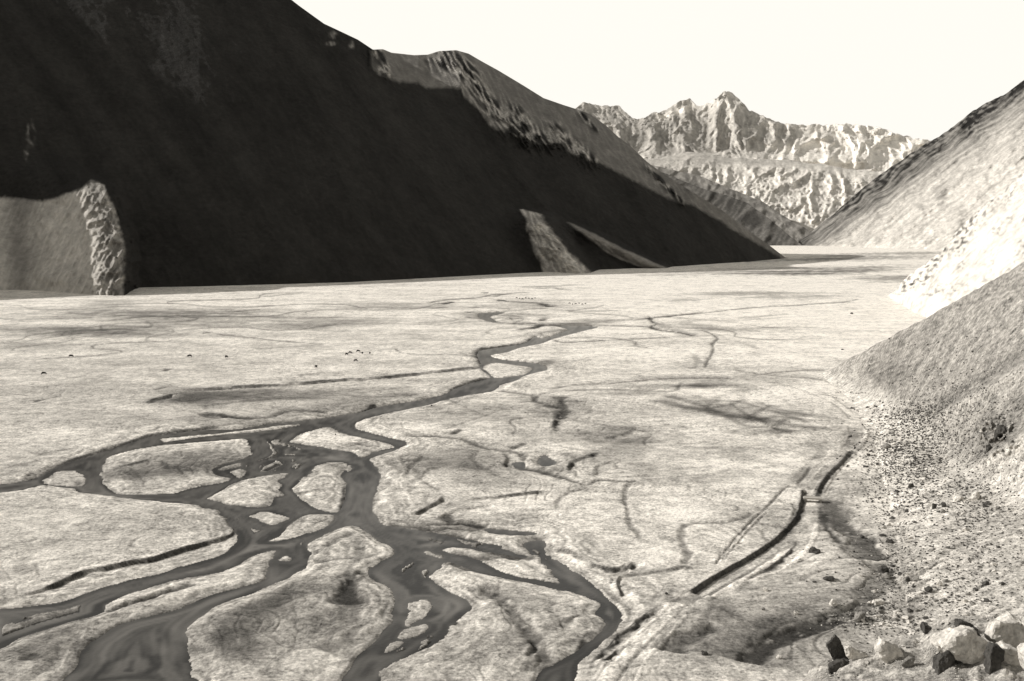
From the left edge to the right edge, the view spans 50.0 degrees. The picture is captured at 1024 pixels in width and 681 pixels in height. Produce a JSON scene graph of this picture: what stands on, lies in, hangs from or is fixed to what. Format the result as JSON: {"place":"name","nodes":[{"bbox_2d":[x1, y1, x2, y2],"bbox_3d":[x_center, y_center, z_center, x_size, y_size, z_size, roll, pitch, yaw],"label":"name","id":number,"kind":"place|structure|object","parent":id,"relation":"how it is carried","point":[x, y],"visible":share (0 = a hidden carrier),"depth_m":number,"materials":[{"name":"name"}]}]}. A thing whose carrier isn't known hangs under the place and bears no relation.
{"place":"outdoors","nodes":[
{"label":"outdoors","id":0,"kind":"place"},
{"bbox_2d":[0,300,622,680],"bbox_3d":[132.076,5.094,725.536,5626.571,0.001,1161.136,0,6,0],"label":"river water","id":1,"kind":"structure","parent":0,"point":[152,648],"depth_m":263.46,"materials":[{"name":"grey liquid"}]},
{"bbox_2d":[0,0,785,295],"bbox_3d":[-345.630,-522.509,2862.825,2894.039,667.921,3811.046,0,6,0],"label":"mountain","id":2,"kind":"structure","parent":0,"point":[168,143],"depth_m":1869.04,"materials":[{"name":"black stone"}]},
{"bbox_2d":[0,246,942,680],"bbox_3d":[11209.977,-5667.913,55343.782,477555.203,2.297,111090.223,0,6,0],"label":"valley floor","id":3,"kind":"structure","parent":0,"point":[684,426],"depth_m":372.28,"materials":[{"name":"beige soil"}]},
{"bbox_2d":[803,496,821,502],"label":"footbridge","id":4,"kind":"object","parent":3,"relation":"on","point":[813,498],"visible":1,"depth_m":319.86,"materials":[{"name":"wood"}]},
{"bbox_2d":[807,546,820,553],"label":"boulder","id":5,"kind":"object","parent":3,"relation":"on","point":[812,549],"visible":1,"depth_m":268.35,"materials":[{"name":"grey stone"}]},
{"bbox_2d":[823,576,834,580],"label":"boulder","id":6,"kind":"object","parent":3,"relation":"on","point":[829,578],"visible":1,"depth_m":245.84,"materials":[{"name":"grey stone"}]},
{"bbox_2d":[829,599,837,605],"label":"boulder","id":7,"kind":"object","parent":3,"relation":"on","point":[832,602],"visible":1,"depth_m":229.96,"materials":[{"name":"beige stone"}]},
{"bbox_2d":[854,611,865,621],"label":"boulder","id":8,"kind":"object","parent":3,"relation":"on","point":[859,616],"visible":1,"depth_m":221.40,"materials":[{"name":"grey stone"}]},
{"bbox_2d":[872,599,884,605],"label":"boulder","id":9,"kind":"object","parent":3,"relation":"on","point":[876,602],"visible":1,"depth_m":232.00,"materials":[{"name":"beige stone"}]},
{"bbox_2d":[878,565,888,572],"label":"boulder","id":10,"kind":"object","parent":3,"relation":"on","point":[882,569],"visible":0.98,"depth_m":255.05,"materials":[{"name":"grey stone"}]},
{"bbox_2d":[882,572,891,578],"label":"boulder","id":11,"kind":"object","parent":3,"relation":"on","point":[886,575],"visible":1,"depth_m":250.33,"materials":[{"name":"beige stone"}]},
{"bbox_2d":[292,0,1023,140],"label":"sky","id":12,"kind":"structure","parent":0,"point":[912,68],"materials":[{"name":"white"}]},
{"bbox_2d":[652,165,811,241],"bbox_3d":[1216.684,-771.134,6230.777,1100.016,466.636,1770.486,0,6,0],"label":"valley spur","id":13,"kind":"structure","parent":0,"point":[794,230],"depth_m":5892.75,"materials":[{"name":"grey stone"}]},
{"bbox_2d":[662,172,802,245],"bbox_3d":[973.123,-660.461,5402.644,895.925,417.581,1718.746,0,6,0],"label":"grey spur","id":14,"kind":"structure","parent":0,"point":[757,223],"depth_m":4900.53,"materials":[{"name":"grey stone"}]},
{"bbox_2d":[575,91,928,171],"bbox_3d":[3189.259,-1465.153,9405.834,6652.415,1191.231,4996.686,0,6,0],"label":"mountain range","id":15,"kind":"structure","parent":0,"point":[727,124],"depth_m":8270.69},
{"bbox_2d":[644,152,884,230],"bbox_3d":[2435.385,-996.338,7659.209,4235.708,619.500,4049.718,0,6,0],"label":"foothill","id":16,"kind":"structure","parent":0,"point":[810,197],"depth_m":6464.73,"materials":[{"name":"grey stone"}]},
{"bbox_2d":[799,80,1023,249],"bbox_3d":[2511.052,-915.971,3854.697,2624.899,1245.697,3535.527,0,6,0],"label":"hillside","id":17,"kind":"structure","parent":0,"point":[937,193],"depth_m":4308.92,"materials":[{"name":"grey stone"}]},
{"bbox_2d":[803,610,1023,680],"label":"stony ledge","id":18,"kind":"object","parent":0,"point":[875,671],"visible":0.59,"depth_m":25.88,"materials":[{"name":"stone"}]},
{"bbox_2d":[826,634,847,659],"bbox_3d":[8.127,7.706,27.407,0.612,0.780,0.400,0,6,0],"label":"rock slab","id":19,"kind":"object","parent":18,"relation":"on","point":[834,645],"visible":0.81,"depth_m":27.25,"materials":[{"name":"black stone"}]},
{"bbox_2d":[828,658,848,673],"bbox_3d":[8.033,7.999,27.058,0.547,0.382,0.391,0,6,0],"label":"rock slab","id":20,"kind":"object","parent":18,"relation":"on","point":[835,665],"visible":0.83,"depth_m":26.91,"materials":[{"name":"grey stone"}]},
{"bbox_2d":[844,645,867,659],"bbox_3d":[8.522,7.722,27.070,0.715,0.452,0.462,0,6,0],"label":"rock slab","id":21,"kind":"object","parent":18,"relation":"on","point":[851,652],"visible":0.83,"depth_m":26.90,"materials":[{"name":"beige stone"}]},
{"bbox_2d":[874,636,903,662],"bbox_3d":[9.067,7.428,26.411,0.709,0.581,0.596,0,6,0],"label":"rock slab","id":22,"kind":"object","parent":18,"relation":"on","point":[887,651],"visible":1,"depth_m":26.17,"materials":[{"name":"beige stone"}]},
{"bbox_2d":[900,656,914,667],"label":"rock slab","id":23,"kind":"object","parent":18,"relation":"on","point":[908,661],"visible":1,"depth_m":25.45,"materials":[{"name":"grey stone"}]},
{"bbox_2d":[920,622,930,633],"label":"rock slab","id":24,"kind":"object","parent":18,"relation":"on","point":[925,627],"visible":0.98,"depth_m":26.87,"materials":[{"name":"grey stone"}]},
{"bbox_2d":[932,650,954,674],"bbox_3d":[9.668,7.157,24.537,0.430,0.625,0.586,0,6,0],"label":"rock slab","id":25,"kind":"object","parent":18,"relation":"on","point":[943,661],"visible":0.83,"depth_m":24.31,"materials":[{"name":"grey stone"}]},
{"bbox_2d":[930,625,987,664],"bbox_3d":[10.086,6.803,24.711,1.250,0.876,0.921,0,6,0],"label":"boulder","id":26,"kind":"object","parent":18,"relation":"on","point":[964,644],"visible":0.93,"depth_m":24.33,"materials":[{"name":"beige stone"}]},
{"bbox_2d":[954,619,977,630],"bbox_3d":[10.725,6.760,25.976,0.593,0.370,0.493,0,6,0],"label":"rock slab","id":27,"kind":"object","parent":18,"relation":"on","point":[958,622],"visible":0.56,"depth_m":25.83,"materials":[{"name":"grey stone"}]},
{"bbox_2d":[983,642,1004,674],"bbox_3d":[10.409,6.836,23.693,0.408,0.702,0.474,0,6,0],"label":"rock slab","id":28,"kind":"object","parent":18,"relation":"on","point":[993,653],"visible":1,"depth_m":23.53,"materials":[{"name":"grey stone"}]},
{"bbox_2d":[984,613,1023,647],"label":"boulder","id":29,"kind":"object","parent":18,"relation":"on","point":[1008,628],"visible":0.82,"depth_m":24.54,"materials":[{"name":"beige stone"}]},
{"bbox_2d":[996,641,1020,665],"bbox_3d":[10.868,6.853,23.933,0.590,0.492,0.641,0,6,0],"label":"rock slab","id":30,"kind":"object","parent":18,"relation":"on","point":[1011,655],"visible":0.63,"depth_m":23.67,"materials":[{"name":"beige stone"}]},
{"bbox_2d":[1017,643,1023,668],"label":"rock slab","id":31,"kind":"object","parent":18,"relation":"on","point":[1020,648],"visible":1,"depth_m":23.07,"materials":[{"name":"beige stone"}]},
{"bbox_2d":[814,619,1016,680],"bbox_3d":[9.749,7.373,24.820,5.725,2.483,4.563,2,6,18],"label":"ledge gravel","id":32,"kind":"structure","parent":0,"point":[915,666],"depth_m":25.73,"materials":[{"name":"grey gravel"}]},
{"bbox_2d":[819,262,1023,633],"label":"scree slope","id":33,"kind":"structure","parent":0,"point":[991,312],"depth_m":345.11,"materials":[{"name":"grey gravel"}]},
{"bbox_2d":[882,443,890,448],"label":"boulder","id":34,"kind":"object","parent":33,"relation":"on","point":[886,445],"visible":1,"depth_m":385.78,"materials":[{"name":"grey stone"}]},
{"bbox_2d":[790,306,1023,643],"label":"scree rubble","id":35,"kind":"object","parent":33,"relation":"on","point":[915,464],"visible":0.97,"depth_m":320.52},
{"bbox_2d":[924,586,932,591],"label":"rock","id":36,"kind":"object","parent":33,"relation":"on","point":[929,588],"visible":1,"depth_m":234.70,"materials":[{"name":"grey stone"}]},
{"bbox_2d":[953,495,963,501],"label":"boulder","id":37,"kind":"object","parent":33,"relation":"on","point":[956,498],"visible":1,"depth_m":297.33,"materials":[{"name":"beige stone"}]},
{"bbox_2d":[969,491,979,500],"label":"boulder","id":38,"kind":"object","parent":33,"relation":"on","point":[975,495],"visible":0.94,"depth_m":294.20,"materials":[{"name":"beige stone"}]},
{"bbox_2d":[986,444,992,452],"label":"boulder","id":39,"kind":"object","parent":33,"relation":"on","point":[989,447],"visible":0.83,"depth_m":319.92,"materials":[{"name":"grey stone"}]},
{"bbox_2d":[994,425,1005,441],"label":"boulder","id":40,"kind":"object","parent":33,"relation":"on","point":[999,430],"visible":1,"depth_m":316.12,"materials":[{"name":"grey stone"}]},
{"bbox_2d":[887,172,1023,316],"bbox_3d":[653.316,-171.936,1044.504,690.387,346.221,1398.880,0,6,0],"label":"sunlit bluff","id":41,"kind":"structure","parent":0,"point":[985,244],"depth_m":957.87,"materials":[{"name":"white stone"}]}
]}

